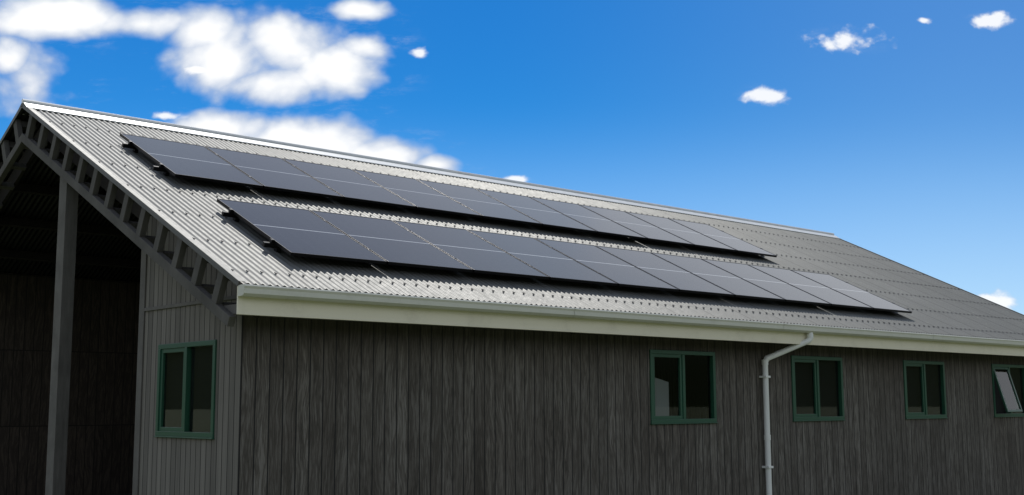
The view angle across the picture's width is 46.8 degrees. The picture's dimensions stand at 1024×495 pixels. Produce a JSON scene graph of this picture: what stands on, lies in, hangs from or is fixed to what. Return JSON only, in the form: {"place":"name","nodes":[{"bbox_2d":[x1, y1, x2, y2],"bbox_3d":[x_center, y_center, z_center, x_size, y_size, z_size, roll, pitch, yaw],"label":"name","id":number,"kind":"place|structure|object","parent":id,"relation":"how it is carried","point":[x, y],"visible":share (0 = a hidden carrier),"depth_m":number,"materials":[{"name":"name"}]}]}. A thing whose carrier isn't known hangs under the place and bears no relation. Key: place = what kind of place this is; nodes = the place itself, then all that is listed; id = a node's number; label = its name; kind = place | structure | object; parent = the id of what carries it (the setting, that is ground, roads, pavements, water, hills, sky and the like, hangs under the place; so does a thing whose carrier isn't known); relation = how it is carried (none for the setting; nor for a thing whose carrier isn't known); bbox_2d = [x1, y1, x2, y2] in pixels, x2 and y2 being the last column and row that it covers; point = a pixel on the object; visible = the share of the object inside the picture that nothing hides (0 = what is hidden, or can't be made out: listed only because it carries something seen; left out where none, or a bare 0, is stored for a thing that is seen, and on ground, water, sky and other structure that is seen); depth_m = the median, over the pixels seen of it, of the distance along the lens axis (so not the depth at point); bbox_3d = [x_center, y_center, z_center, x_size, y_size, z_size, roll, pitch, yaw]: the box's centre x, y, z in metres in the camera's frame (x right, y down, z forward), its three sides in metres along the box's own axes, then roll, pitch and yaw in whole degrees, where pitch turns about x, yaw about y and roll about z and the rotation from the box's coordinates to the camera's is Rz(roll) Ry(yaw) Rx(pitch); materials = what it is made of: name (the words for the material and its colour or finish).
{"place":"outdoors","nodes":[
{"label":"outdoors","id":0,"kind":"place"},
{"bbox_2d":[45,177,78,494],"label":"gable post","id":1,"kind":"object","parent":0,"point":[61,349],"visible":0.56,"depth_m":13.87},
{"bbox_2d":[0,273,139,494],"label":"interior wall","id":2,"kind":"structure","parent":0,"point":[101,419],"depth_m":19.03,"materials":[{"name":"brown wood"}]},
{"bbox_2d":[0,0,1023,314],"label":"sky","id":3,"kind":"structure","parent":0,"point":[893,129],"materials":[{"name":"blue"}]},
{"label":"ground","id":4,"kind":"structure","parent":0,"visible":0},
{"bbox_2d":[138,216,241,494],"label":"end wall","id":5,"kind":"structure","parent":4,"relation":"on","point":[178,466],"depth_m":11.82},
{"bbox_2d":[0,115,239,326],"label":"roof truss","id":6,"kind":"object","parent":5,"relation":"on","point":[170,263],"visible":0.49,"depth_m":12.79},
{"bbox_2d":[236,286,1023,355],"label":"fascia","id":7,"kind":"structure","parent":6,"relation":"attached to","point":[305,309],"depth_m":13.40,"materials":[{"name":"white metal"}]},
{"bbox_2d":[225,304,1023,356],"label":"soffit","id":8,"kind":"structure","parent":7,"relation":"attached to","point":[232,308],"depth_m":13.32,"materials":[{"name":"white metal"}]},
{"bbox_2d":[238,284,1023,346],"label":"gutter","id":9,"kind":"object","parent":7,"relation":"attached to","point":[277,292],"visible":1,"depth_m":13.27,"materials":[{"name":"paint"}]},
{"bbox_2d":[569,308,935,340],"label":"gutter joints","id":10,"kind":"object","parent":9,"relation":"attached to","point":[577,309],"visible":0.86,"depth_m":13.40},
{"bbox_2d":[132,250,236,494],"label":"wall trim","id":11,"kind":"structure","parent":5,"relation":"attached to","point":[139,384],"depth_m":12.59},
{"bbox_2d":[154,340,216,438],"bbox_3d":[-3.252,1.428,11.861,0.100,0.953,1.251,7,-10,-42],"label":"window frame","id":12,"kind":"object","parent":5,"relation":"attached to","point":[173,432],"visible":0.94,"depth_m":11.86,"materials":[{"name":"green wood"}]},
{"bbox_2d":[163,345,212,431],"bbox_3d":[-3.234,1.420,11.849,0.010,0.841,1.089,7,-10,-42],"label":"window glass","id":13,"kind":"object","parent":12,"relation":"in","point":[200,391],"visible":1,"depth_m":11.80,"materials":[{"name":"glass"}]},
{"bbox_2d":[238,283,1023,494],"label":"long wall","id":14,"kind":"structure","parent":4,"relation":"on","point":[330,407],"depth_m":13.83,"materials":[{"name":"grey wood"}]},
{"bbox_2d":[649,349,717,424],"bbox_3d":[2.202,1.808,15.307,1.320,0.937,0.100,7,-10,-42],"label":"window frame","id":15,"kind":"object","parent":14,"relation":"attached to","point":[681,417],"visible":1,"depth_m":15.25,"materials":[{"name":"green wood"}]},
{"bbox_2d":[654,355,711,418],"bbox_3d":[2.215,1.804,15.326,1.158,0.825,0.010,7,-10,-42],"label":"window glass","id":16,"kind":"object","parent":15,"relation":"in","point":[698,385],"visible":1,"depth_m":15.38,"materials":[{"name":"glass"}]},
{"bbox_2d":[759,376,773,467],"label":"pipe brackets","id":17,"kind":"object","parent":14,"relation":"attached to","point":[766,377],"visible":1,"depth_m":16.31,"materials":[{"name":"grey metal"}]},
{"bbox_2d":[762,332,812,494],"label":"downpipe","id":18,"kind":"object","parent":14,"relation":"attached to","point":[778,353],"visible":1,"depth_m":16.30,"materials":[{"name":"grey metal"}]},
{"bbox_2d":[791,355,844,421],"bbox_3d":[4.460,2.067,17.325,1.320,0.937,0.100,7,-10,-42],"label":"window frame","id":19,"kind":"object","parent":14,"relation":"attached to","point":[814,360],"visible":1,"depth_m":17.27,"materials":[{"name":"green wood"}]},
{"bbox_2d":[795,360,839,416],"bbox_3d":[4.473,2.063,17.343,1.158,0.825,0.010,7,-10,-42],"label":"window glass","id":20,"kind":"object","parent":19,"relation":"in","point":[828,386],"visible":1,"depth_m":17.41,"materials":[{"name":"glass"}]},
{"bbox_2d":[903,360,946,418],"bbox_3d":[6.736,2.328,19.358,1.320,0.937,0.100,7,-10,-42],"label":"window frame","id":21,"kind":"object","parent":14,"relation":"attached to","point":[918,415],"visible":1,"depth_m":19.31,"materials":[{"name":"green wood"}]},
{"bbox_2d":[906,364,942,414],"bbox_3d":[6.748,2.325,19.377,1.158,0.825,0.010,7,-10,-42],"label":"window glass","id":22,"kind":"object","parent":21,"relation":"in","point":[933,389],"visible":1,"depth_m":19.45,"materials":[{"name":"glass"}]},
{"bbox_2d":[994,377,1006,413],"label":"window opening","id":23,"kind":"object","parent":14,"relation":"attached to","point":[1000,408],"depth_m":21.23,"materials":[{"name":"black"}]},
{"bbox_2d":[991,364,1023,416],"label":"window frame","id":24,"kind":"object","parent":14,"relation":"attached to","point":[1007,367],"visible":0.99,"depth_m":21.07,"materials":[{"name":"green wood"}]},
{"bbox_2d":[995,369,1019,409],"bbox_3d":[8.811,2.526,21.051,0.491,0.712,0.204,7,-10,-42],"label":"open window sash","id":25,"kind":"object","parent":24,"relation":"in","point":[1007,390],"visible":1,"depth_m":21.06,"materials":[{"name":"glass"}]},
{"bbox_2d":[1010,368,1023,412],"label":"window glass","id":26,"kind":"object","parent":24,"relation":"in","point":[1016,376],"visible":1,"depth_m":21.65,"materials":[{"name":"glass"}]},
{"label":"walls","id":27,"kind":"object","parent":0,"visible":0},
{"bbox_2d":[0,126,998,353],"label":"purlins","id":28,"kind":"object","parent":27,"relation":"on","point":[27,157],"visible":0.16,"depth_m":17.28,"materials":[{"name":"wood"}]},
{"bbox_2d":[0,103,140,281],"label":"roof","id":29,"kind":"structure","parent":28,"relation":"on","point":[38,171],"depth_m":17.97,"materials":[{"name":"metal"}]},
{"bbox_2d":[25,105,1023,340],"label":"roof front","id":30,"kind":"structure","parent":28,"relation":"on","point":[255,257],"depth_m":15.70,"materials":[{"name":"metal"}]},
{"bbox_2d":[16,99,840,238],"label":"ridge and barge flashings","id":31,"kind":"structure","parent":30,"relation":"on","point":[75,111],"depth_m":18.78,"materials":[{"name":"grey metal"}]},
{"bbox_2d":[122,141,894,303],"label":"mounting rails","id":32,"kind":"object","parent":30,"relation":"on","point":[269,244],"visible":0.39,"depth_m":13.67,"materials":[{"name":"metal"}]},
{"bbox_2d":[0,103,1022,314],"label":"barge flashings","id":33,"kind":"object","parent":30,"relation":"on","point":[211,259],"visible":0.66,"depth_m":12.57,"materials":[{"name":"metal"}]},
{"bbox_2d":[120,133,911,312],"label":"solar panel frames","id":34,"kind":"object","parent":30,"relation":"on","point":[267,236],"visible":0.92,"depth_m":15.25,"materials":[{"name":"metal"}]},
{"bbox_2d":[123,134,908,310],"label":"solar panels","id":35,"kind":"object","parent":34,"relation":"in","point":[299,231],"visible":1,"depth_m":15.68,"materials":[{"name":"black glass"}]},
{"bbox_2d":[49,121,1022,333],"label":"roof screws","id":36,"kind":"object","parent":30,"relation":"on","point":[567,239],"visible":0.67,"depth_m":16.92,"materials":[{"name":"grey metal"}]}
]}

